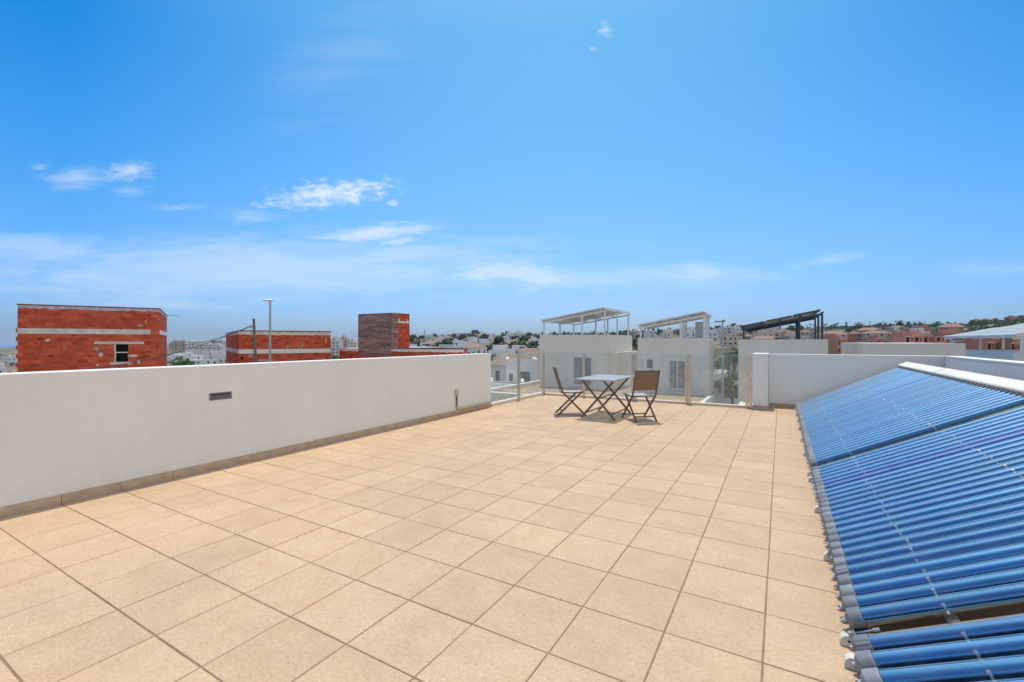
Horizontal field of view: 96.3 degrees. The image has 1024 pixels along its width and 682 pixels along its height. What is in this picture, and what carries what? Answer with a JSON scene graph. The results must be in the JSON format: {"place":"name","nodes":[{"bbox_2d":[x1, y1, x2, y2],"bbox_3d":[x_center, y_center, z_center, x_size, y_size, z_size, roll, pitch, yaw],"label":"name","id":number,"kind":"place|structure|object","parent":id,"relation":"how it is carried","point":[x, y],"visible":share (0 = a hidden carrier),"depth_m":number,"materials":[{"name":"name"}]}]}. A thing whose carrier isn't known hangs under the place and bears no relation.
{"place":"outdoors","nodes":[
{"label":"outdoors","id":0,"kind":"place"},
{"bbox_2d":[0,343,168,346],"bbox_3d":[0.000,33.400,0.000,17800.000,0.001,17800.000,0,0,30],"label":"sea","id":1,"kind":"structure","parent":0,"point":[7,345],"depth_m":3404.69,"materials":[{"name":"blue liquid"}]},
{"bbox_2d":[0,395,1023,681],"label":"floor","id":2,"kind":"structure","parent":0,"point":[394,499],"depth_m":2.89,"materials":[{"name":"tile"}]},
{"bbox_2d":[0,405,810,681],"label":"floor bed","id":3,"kind":"object","parent":2,"relation":"attached to","point":[10,669],"visible":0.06,"depth_m":2.46,"materials":[{"name":"tile"}]},
{"bbox_2d":[553,367,586,415],"bbox_3d":[1.095,0.955,8.764,0.601,0.910,0.450,0,0,0],"label":"folding chair","id":4,"kind":"object","parent":2,"relation":"on","point":[575,392],"visible":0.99,"depth_m":8.57,"materials":[{"name":"metal"}]},
{"bbox_2d":[575,374,633,419],"bbox_3d":[1.772,1.044,8.651,0.734,0.731,1.280,0,0,30],"label":"folding table","id":5,"kind":"object","parent":2,"relation":"on","point":[604,378],"visible":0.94,"depth_m":8.41,"materials":[{"name":"metal"}]},
{"bbox_2d":[621,370,659,422],"bbox_3d":[2.274,0.955,8.134,0.450,0.910,0.601,0,0,-11],"label":"folding chair","id":6,"kind":"object","parent":2,"relation":"on","point":[646,379],"visible":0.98,"depth_m":7.93,"materials":[{"name":"fabric"}]},
{"bbox_2d":[545,352,751,408],"bbox_3d":[2.971,0.997,10.820,4.821,1.407,0.305,0,0,30],"label":"glass railing","id":7,"kind":"object","parent":2,"relation":"on","point":[748,381],"visible":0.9,"depth_m":10.13,"materials":[{"name":"silver metal"}]},
{"bbox_2d":[794,362,945,438],"bbox_3d":[5.916,0.890,7.843,1.807,1.025,2.457,0,0,30],"label":"solar collector","id":8,"kind":"object","parent":2,"relation":"on","point":[904,374],"visible":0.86,"depth_m":7.59,"materials":[{"name":"blue glass"}]},
{"bbox_2d":[798,368,1023,475],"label":"solar collector","id":9,"kind":"object","parent":2,"relation":"on","point":[943,399],"visible":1,"depth_m":5.02,"materials":[{"name":"blue glass"}]},
{"bbox_2d":[808,406,1023,647],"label":"solar collector","id":10,"kind":"object","parent":2,"relation":"on","point":[929,524],"visible":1,"depth_m":2.63,"materials":[{"name":"blue glass"}]},
{"bbox_2d":[843,614,1023,681],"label":"solar collector","id":11,"kind":"object","parent":2,"relation":"on","point":[988,651],"visible":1,"depth_m":1.70,"materials":[{"name":"blue glass"}]},
{"bbox_2d":[0,322,1023,372],"bbox_3d":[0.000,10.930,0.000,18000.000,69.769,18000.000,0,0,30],"label":"ground","id":12,"kind":"structure","parent":0,"point":[717,348],"depth_m":313.03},
{"bbox_2d":[0,363,5,372],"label":"village house","id":13,"kind":"structure","parent":12,"relation":"on","point":[2,369],"depth_m":171.24,"materials":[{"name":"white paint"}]},
{"bbox_2d":[2,355,17,364],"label":"village house","id":14,"kind":"structure","parent":12,"relation":"on","point":[8,359],"depth_m":368.58,"materials":[{"name":"white concrete"}]},
{"bbox_2d":[16,304,177,371],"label":"brick house","id":15,"kind":"structure","parent":12,"relation":"on","point":[59,337],"depth_m":22.38,"materials":[{"name":"brick"}]},
{"bbox_2d":[169,340,188,353],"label":"apartment block","id":16,"kind":"structure","parent":12,"relation":"on","point":[175,346],"depth_m":634.94,"materials":[{"name":"paint"}]},
{"bbox_2d":[167,355,192,365],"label":"village house","id":17,"kind":"structure","parent":12,"relation":"on","point":[173,357],"depth_m":184.59,"materials":[{"name":"paint"}]},
{"bbox_2d":[167,356,197,365],"bbox_3d":[-44.437,6.078,62.381,5.121,8.263,5.462,0,0,-29],"label":"leafy tree","id":18,"kind":"object","parent":12,"relation":"on","point":[181,362],"visible":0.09,"depth_m":61.33,"materials":[{"name":"green plant"}]},
{"bbox_2d":[189,360,204,364],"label":"village house","id":19,"kind":"structure","parent":12,"relation":"on","point":[200,362],"depth_m":176.90,"materials":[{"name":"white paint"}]},
{"bbox_2d":[185,340,211,352],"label":"apartment block","id":20,"kind":"structure","parent":12,"relation":"on","point":[192,343],"depth_m":594.53,"materials":[{"name":"white concrete"}]},
{"bbox_2d":[189,356,216,363],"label":"village house","id":21,"kind":"structure","parent":12,"relation":"on","point":[210,361],"depth_m":200.48,"materials":[{"name":"paint"}]},
{"bbox_2d":[193,343,225,354],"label":"apartment block","id":22,"kind":"structure","parent":12,"relation":"on","point":[208,348],"depth_m":514.89,"materials":[{"name":"paint"}]},
{"bbox_2d":[197,352,222,358],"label":"village house","id":23,"kind":"structure","parent":12,"relation":"on","point":[212,355],"depth_m":243.78,"materials":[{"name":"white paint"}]},
{"bbox_2d":[211,340,225,344],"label":"apartment block","id":24,"kind":"structure","parent":12,"relation":"on","point":[219,341],"depth_m":655.62,"materials":[{"name":"beige concrete"}]},
{"bbox_2d":[215,354,225,363],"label":"village house","id":25,"kind":"structure","parent":12,"relation":"on","point":[221,359],"depth_m":218.12,"materials":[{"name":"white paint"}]},
{"bbox_2d":[250,319,256,362],"bbox_3d":[-11.081,3.463,19.973,0.631,8.883,0.198,0,0,-7],"label":"utility pole","id":26,"kind":"object","parent":12,"relation":"on","point":[254,343],"visible":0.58,"depth_m":19.95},
{"bbox_2d":[78,325,250,369],"bbox_3d":[-14.242,0.217,18.002,7.007,1.807,0.032,0,0,-35],"label":"overhead cable","id":27,"kind":"object","parent":26,"relation":"attached to","point":[165,355],"visible":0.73,"depth_m":18.29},
{"bbox_2d":[262,299,272,361],"bbox_3d":[-13.318,2.801,25.000,0.530,10.198,0.260,0,0,0],"label":"street lamp","id":28,"kind":"object","parent":12,"relation":"on","point":[269,300],"visible":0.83,"depth_m":24.95,"materials":[{"name":"metal"}]},
{"bbox_2d":[226,330,330,363],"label":"brick house","id":29,"kind":"structure","parent":12,"relation":"on","point":[298,345],"depth_m":29.61,"materials":[{"name":"brick"}]},
{"bbox_2d":[331,336,342,355],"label":"apartment block","id":30,"kind":"structure","parent":12,"relation":"on","point":[336,343],"depth_m":414.86,"materials":[{"name":"paint"}]},
{"bbox_2d":[340,335,349,347],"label":"apartment block","id":31,"kind":"structure","parent":12,"relation":"on","point":[345,341],"depth_m":436.05,"materials":[{"name":"paint"}]},
{"bbox_2d":[349,337,357,347],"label":"apartment block","id":32,"kind":"structure","parent":12,"relation":"on","point":[353,342],"depth_m":444.95,"materials":[{"name":"paint"}]},
{"bbox_2d":[339,313,467,358],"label":"brick house","id":33,"kind":"structure","parent":12,"relation":"on","point":[383,334],"depth_m":30.64,"materials":[{"name":"brown brick"}]},
{"bbox_2d":[410,340,422,346],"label":"building","id":34,"kind":"structure","parent":12,"relation":"on","point":[416,342],"depth_m":176.48,"materials":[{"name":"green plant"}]},
{"bbox_2d":[420,336,437,341],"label":"village house","id":35,"kind":"structure","parent":12,"relation":"on","point":[431,337],"depth_m":323.06,"materials":[{"name":"white concrete"}]},
{"bbox_2d":[422,339,440,345],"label":"village house","id":36,"kind":"structure","parent":12,"relation":"on","point":[430,342],"depth_m":232.72,"materials":[{"name":"paint"}]},
{"bbox_2d":[437,338,453,346],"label":"pine tree","id":37,"kind":"object","parent":12,"relation":"on","point":[447,341],"visible":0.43,"depth_m":205.56,"materials":[{"name":"green plant"}]},
{"bbox_2d":[439,340,461,347],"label":"village house","id":38,"kind":"structure","parent":12,"relation":"on","point":[452,341],"depth_m":201.69,"materials":[{"name":"paint"}]},
{"bbox_2d":[443,342,467,347],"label":"village house","id":39,"kind":"structure","parent":12,"relation":"on","point":[460,343],"depth_m":187.70,"materials":[{"name":"paint"}]},
{"bbox_2d":[450,345,475,353],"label":"village house","id":40,"kind":"structure","parent":12,"relation":"on","point":[464,346],"depth_m":168.84,"materials":[{"name":"paint"}]},
{"bbox_2d":[465,341,486,352],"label":"village house","id":41,"kind":"structure","parent":12,"relation":"on","point":[478,348],"depth_m":177.85,"materials":[{"name":"tile"}]},
{"bbox_2d":[477,333,491,342],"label":"pine tree","id":42,"kind":"object","parent":12,"relation":"on","point":[484,336],"visible":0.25,"depth_m":233.72,"materials":[{"name":"green plant"}]},
{"bbox_2d":[477,339,492,347],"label":"village house","id":43,"kind":"structure","parent":12,"relation":"on","point":[483,341],"depth_m":213.82,"materials":[{"name":"paint"}]},
{"bbox_2d":[493,335,504,344],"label":"pine tree","id":44,"kind":"object","parent":12,"relation":"on","point":[498,340],"visible":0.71,"depth_m":216.34,"materials":[{"name":"green plant"}]},
{"bbox_2d":[491,383,510,387],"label":"roof","id":45,"kind":"structure","parent":12,"relation":"on","point":[496,384],"depth_m":27.52,"materials":[{"name":"paint"}]},
{"bbox_2d":[488,345,514,361],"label":"village house","id":46,"kind":"structure","parent":12,"relation":"on","point":[497,350],"depth_m":161.17,"materials":[{"name":"paint"}]},
{"bbox_2d":[491,353,521,380],"bbox_3d":[-0.528,6.450,65.500,5.600,9.500,7.600,0,0,0],"label":"villa","id":47,"kind":"object","parent":12,"relation":"on","point":[498,367],"visible":0.23,"depth_m":62.00,"materials":[{"name":"paint"}]},
{"bbox_2d":[491,378,523,383],"bbox_3d":[-0.551,7.350,46.485,3.460,6.900,5.030,0,0,0],"label":"villa","id":48,"kind":"object","parent":12,"relation":"on","point":[511,382],"visible":0.17,"depth_m":44.17,"materials":[{"name":"paint"}]},
{"bbox_2d":[508,345,519,353],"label":"village house","id":49,"kind":"structure","parent":12,"relation":"on","point":[516,348],"depth_m":188.88,"materials":[{"name":"paint"}]},
{"bbox_2d":[508,340,520,348],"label":"leafy tree","id":50,"kind":"object","parent":12,"relation":"on","point":[512,343],"visible":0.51,"depth_m":217.94,"materials":[{"name":"green plant"}]},
{"bbox_2d":[515,336,527,344],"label":"pine tree","id":51,"kind":"object","parent":12,"relation":"on","point":[522,340],"visible":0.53,"depth_m":237.40,"materials":[{"name":"green plant"}]},
{"bbox_2d":[506,357,537,381],"bbox_3d":[1.036,6.350,51.485,3.360,8.900,7.030,0,0,0],"label":"villa","id":52,"kind":"object","parent":12,"relation":"on","point":[528,370],"visible":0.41,"depth_m":48.00,"materials":[{"name":"paint"}]},
{"bbox_2d":[520,372,529,381],"bbox_3d":[1.286,3.900,47.995,1.200,1.400,0.010,0,0,0],"label":"window","id":53,"kind":"structure","parent":52,"relation":"in","point":[525,375],"depth_m":47.99,"materials":[{"name":"grey glass"}]},
{"bbox_2d":[520,349,539,363],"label":"villa","id":54,"kind":"object","parent":12,"relation":"on","point":[525,354],"visible":0.03,"depth_m":79.28,"materials":[{"name":"paint"}]},
{"bbox_2d":[525,340,539,347],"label":"pine tree","id":55,"kind":"object","parent":12,"relation":"on","point":[532,343],"visible":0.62,"depth_m":226.71,"materials":[{"name":"green plant"}]},
{"bbox_2d":[491,380,714,402],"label":"neighbour terrace","id":56,"kind":"structure","parent":12,"relation":"on","point":[506,392],"depth_m":18.02,"materials":[{"name":"paint"}]},
{"bbox_2d":[642,331,655,337],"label":"village house","id":57,"kind":"structure","parent":12,"relation":"on","point":[652,335],"depth_m":343.41,"materials":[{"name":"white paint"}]},
{"bbox_2d":[661,331,670,337],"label":"village house","id":58,"kind":"structure","parent":12,"relation":"on","point":[666,334],"depth_m":396.63,"materials":[{"name":"paint"}]},
{"bbox_2d":[687,330,694,337],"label":"village house","id":59,"kind":"structure","parent":12,"relation":"on","point":[690,334],"depth_m":339.05,"materials":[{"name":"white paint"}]},
{"bbox_2d":[707,330,718,340],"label":"village house","id":60,"kind":"structure","parent":12,"relation":"on","point":[714,335],"depth_m":328.30,"materials":[{"name":"paint"}]},
{"bbox_2d":[714,358,731,369],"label":"palm tree","id":61,"kind":"object","parent":12,"relation":"on","point":[718,364],"visible":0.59,"depth_m":65.86,"materials":[{"name":"green plant"}]},
{"bbox_2d":[427,318,1023,348],"bbox_3d":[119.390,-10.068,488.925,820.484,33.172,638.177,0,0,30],"label":"woodland","id":62,"kind":"object","parent":12,"relation":"on","point":[1003,323],"visible":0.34,"depth_m":473.44,"materials":[{"name":"green plant"}]},
{"bbox_2d":[714,370,737,403],"bbox_3d":[23.998,6.006,50.299,3.547,5.950,3.102,0,0,23],"label":"leafy tree","id":63,"kind":"object","parent":12,"relation":"on","point":[730,387],"visible":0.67,"depth_m":49.70,"materials":[{"name":"green plant"}]},
{"bbox_2d":[714,369,737,403],"bbox_3d":[24.435,7.300,54.985,3.460,7.400,6.030,0,0,0],"label":"villa","id":64,"kind":"object","parent":12,"relation":"on","point":[718,395],"visible":0.21,"depth_m":52.00,"materials":[{"name":"paint"}]},
{"bbox_2d":[714,364,737,372],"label":"villa","id":65,"kind":"object","parent":12,"relation":"on","point":[715,370],"visible":0.01,"depth_m":93.58,"materials":[{"name":"paint"}]},
{"bbox_2d":[716,350,737,370],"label":"palm tree","id":66,"kind":"object","parent":12,"relation":"on","point":[726,359],"visible":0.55,"depth_m":69.96,"materials":[{"name":"green plant"}]},
{"bbox_2d":[723,325,732,333],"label":"village house","id":67,"kind":"structure","parent":12,"relation":"on","point":[727,329],"depth_m":421.60,"materials":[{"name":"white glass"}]},
{"bbox_2d":[720,333,741,346],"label":"village house","id":68,"kind":"structure","parent":12,"relation":"on","point":[729,339],"depth_m":262.17,"materials":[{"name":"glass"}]},
{"bbox_2d":[724,353,737,371],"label":"palm tree","id":69,"kind":"object","parent":12,"relation":"on","point":[734,361],"visible":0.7,"depth_m":67.80,"materials":[{"name":"green plant"}]},
{"bbox_2d":[731,326,741,333],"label":"village house","id":70,"kind":"structure","parent":12,"relation":"on","point":[735,329],"depth_m":409.08,"materials":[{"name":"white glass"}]},
{"bbox_2d":[750,333,773,337],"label":"village house","id":71,"kind":"structure","parent":12,"relation":"on","point":[756,334],"depth_m":240.62,"materials":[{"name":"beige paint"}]},
{"bbox_2d":[750,334,776,338],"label":"village house","id":72,"kind":"structure","parent":12,"relation":"on","point":[764,337],"depth_m":225.18,"materials":[{"name":"tile"}]},
{"bbox_2d":[756,329,779,337],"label":"village house","id":73,"kind":"structure","parent":12,"relation":"on","point":[774,332],"depth_m":290.39,"materials":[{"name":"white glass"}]},
{"bbox_2d":[738,309,827,404],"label":"stair tower","id":74,"kind":"structure","parent":12,"relation":"on","point":[797,345],"depth_m":16.24,"materials":[{"name":"paint"}]},
{"bbox_2d":[778,329,794,335],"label":"village house","id":75,"kind":"structure","parent":12,"relation":"on","point":[786,330],"depth_m":313.39,"materials":[{"name":"tile"}]},
{"bbox_2d":[779,333,808,338],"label":"village house","id":76,"kind":"structure","parent":12,"relation":"on","point":[788,335],"depth_m":229.61,"materials":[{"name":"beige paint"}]},
{"bbox_2d":[793,330,813,338],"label":"village house","id":77,"kind":"structure","parent":12,"relation":"on","point":[805,332],"depth_m":314.37,"materials":[{"name":"paint"}]},
{"bbox_2d":[803,326,824,332],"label":"village house","id":78,"kind":"structure","parent":12,"relation":"on","point":[812,329],"depth_m":332.99,"materials":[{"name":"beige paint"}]},
{"bbox_2d":[816,330,846,338],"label":"village house","id":79,"kind":"structure","parent":12,"relation":"on","point":[840,334],"depth_m":258.73,"materials":[{"name":"paint"}]},
{"bbox_2d":[823,334,846,354],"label":"apartment block","id":80,"kind":"structure","parent":12,"relation":"on","point":[835,341],"depth_m":162.10,"materials":[{"name":"tile"}]},
{"bbox_2d":[848,330,860,342],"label":"village house","id":81,"kind":"structure","parent":12,"relation":"on","point":[853,336],"depth_m":271.99,"materials":[{"name":"brick"}]},
{"bbox_2d":[856,326,877,331],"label":"village house","id":82,"kind":"structure","parent":12,"relation":"on","point":[864,329],"depth_m":301.33,"materials":[{"name":"tile"}]},
{"bbox_2d":[857,335,891,342],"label":"apartment block","id":83,"kind":"structure","parent":12,"relation":"on","point":[872,339],"depth_m":166.70,"materials":[{"name":"tile"}]},
{"bbox_2d":[860,329,891,339],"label":"village house","id":84,"kind":"structure","parent":12,"relation":"on","point":[880,334],"depth_m":261.95,"materials":[{"name":"paint"}]},
{"bbox_2d":[887,332,905,342],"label":"apartment block","id":85,"kind":"structure","parent":12,"relation":"on","point":[896,334],"depth_m":216.52,"materials":[{"name":"tile"}]},
{"bbox_2d":[887,325,905,331],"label":"village house","id":86,"kind":"structure","parent":12,"relation":"on","point":[891,328],"depth_m":332.22,"materials":[{"name":"tile"}]},
{"bbox_2d":[841,343,965,355],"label":"parapet wall","id":87,"kind":"structure","parent":12,"relation":"on","point":[939,349],"depth_m":14.27,"materials":[{"name":"paint"}]},
{"bbox_2d":[897,328,929,333],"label":"village house","id":88,"kind":"structure","parent":12,"relation":"on","point":[920,329],"depth_m":247.46,"materials":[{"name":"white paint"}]},
{"bbox_2d":[900,325,930,331],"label":"village house","id":89,"kind":"structure","parent":12,"relation":"on","point":[925,327],"depth_m":276.24,"materials":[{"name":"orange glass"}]},
{"bbox_2d":[893,332,945,342],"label":"apartment block","id":90,"kind":"structure","parent":12,"relation":"on","point":[911,337],"depth_m":176.91,"materials":[{"name":"tile"}]},
{"bbox_2d":[930,329,959,334],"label":"village house","id":91,"kind":"structure","parent":12,"relation":"on","point":[950,331],"depth_m":240.28,"materials":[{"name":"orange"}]},
{"bbox_2d":[932,333,959,342],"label":"apartment block","id":92,"kind":"structure","parent":12,"relation":"on","point":[941,334],"depth_m":188.78,"materials":[{"name":"tile"}]},
{"bbox_2d":[937,322,964,332],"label":"village house","id":93,"kind":"structure","parent":12,"relation":"on","point":[954,325],"depth_m":277.38,"materials":[{"name":"tile"}]},
{"bbox_2d":[968,319,978,327],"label":"leafy tree","id":94,"kind":"object","parent":12,"relation":"on","point":[975,322],"visible":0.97,"depth_m":347.65,"materials":[{"name":"green plant"}]},
{"bbox_2d":[955,336,1000,349],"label":"apartment block","id":95,"kind":"structure","parent":12,"relation":"on","point":[987,344],"depth_m":88.24,"materials":[{"name":"brick"}]},
{"bbox_2d":[943,323,1023,360],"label":"stair tower","id":96,"kind":"structure","parent":12,"relation":"on","point":[1003,333],"depth_m":16.77,"materials":[{"name":"paint"}]},
{"bbox_2d":[997,338,1023,349],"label":"apartment block","id":97,"kind":"structure","parent":12,"relation":"on","point":[1012,344],"depth_m":84.34,"materials":[{"name":"tile"}]},
{"bbox_2d":[0,0,1023,343],"label":"sky","id":98,"kind":"structure","parent":0,"point":[495,167],"materials":[{"name":"blue"}]},
{"bbox_2d":[540,307,637,389],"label":"stair tower","id":99,"kind":"structure","parent":0,"point":[604,354],"depth_m":20.00,"materials":[{"name":"paint"}]},
{"bbox_2d":[572,357,592,386],"bbox_3d":[3.017,1.312,19.637,0.930,1.265,0.080,0,0,30],"label":"window","id":100,"kind":"structure","parent":99,"relation":"in","point":[577,361],"depth_m":19.71,"materials":[{"name":"glass"}]},
{"bbox_2d":[638,311,713,395],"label":"stair tower","id":101,"kind":"structure","parent":0,"point":[665,357],"depth_m":17.80,"materials":[{"name":"white paint"}]},
{"bbox_2d":[646,359,653,368],"bbox_3d":[5.468,0.917,18.201,0.310,0.375,0.080,0,0,30],"label":"window","id":102,"kind":"structure","parent":101,"relation":"in","point":[649,361],"depth_m":18.21,"materials":[{"name":"grey glass"}]},
{"bbox_2d":[668,361,684,389],"bbox_3d":[6.361,1.317,17.678,0.660,1.115,0.080,0,0,30],"label":"window","id":103,"kind":"structure","parent":101,"relation":"in","point":[676,368],"depth_m":17.68,"materials":[{"name":"glass"}]},
{"bbox_3d":[1.025,4.855,4.499,8.360,6.290,14.000,0,0,30],"label":"own house","id":104,"kind":"object","parent":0,"visible":0},
{"bbox_2d":[0,353,490,517],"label":"parapet wall","id":105,"kind":"structure","parent":104,"relation":"on","point":[66,436],"depth_m":4.81,"materials":[{"name":"white paint"}]},
{"bbox_2d":[209,391,231,400],"bbox_3d":[-3.226,0.607,5.071,0.026,0.080,0.236,0,0,30],"label":"wall light","id":106,"kind":"object","parent":105,"relation":"attached to","point":[220,395],"visible":1,"depth_m":5.06,"materials":[{"name":"grey metal"}]},
{"bbox_2d":[455,390,491,409],"bbox_3d":[-0.760,1.123,9.222,0.044,0.386,1.235,0,0,30],"label":"drain pipe","id":107,"kind":"object","parent":105,"relation":"attached to","point":[456,393],"visible":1,"depth_m":8.79,"materials":[{"name":"beige plastic"}]},
{"bbox_2d":[491,352,548,406],"bbox_3d":[0.168,0.994,11.037,0.290,1.412,2.765,0,0,30],"label":"glass railing","id":108,"kind":"object","parent":104,"relation":"on","point":[509,400],"visible":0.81,"depth_m":10.81,"materials":[{"name":"beige metal"}]},
{"bbox_2d":[752,353,768,409],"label":"wall pillar","id":109,"kind":"structure","parent":104,"relation":"on","point":[760,381],"depth_m":9.38,"materials":[{"name":"white paint"}]},
{"bbox_2d":[768,354,944,407],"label":"parapet wall","id":110,"kind":"structure","parent":104,"relation":"on","point":[794,379],"depth_m":9.33,"materials":[{"name":"white paint"}]},
{"bbox_2d":[945,356,1023,424],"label":"parapet wall","id":111,"kind":"structure","parent":104,"relation":"on","point":[1011,369],"depth_m":6.63,"materials":[{"name":"white paint"}]},
{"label":"road","id":112,"kind":"structure","parent":0,"visible":0},
{"bbox_2d":[714,319,725,403],"bbox_3d":[15.455,3.148,34.000,0.777,9.505,0.280,0,0,0],"label":"street lamp","id":113,"kind":"object","parent":112,"relation":"on","point":[724,320],"visible":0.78,"depth_m":33.95,"materials":[{"name":"grey metal"}]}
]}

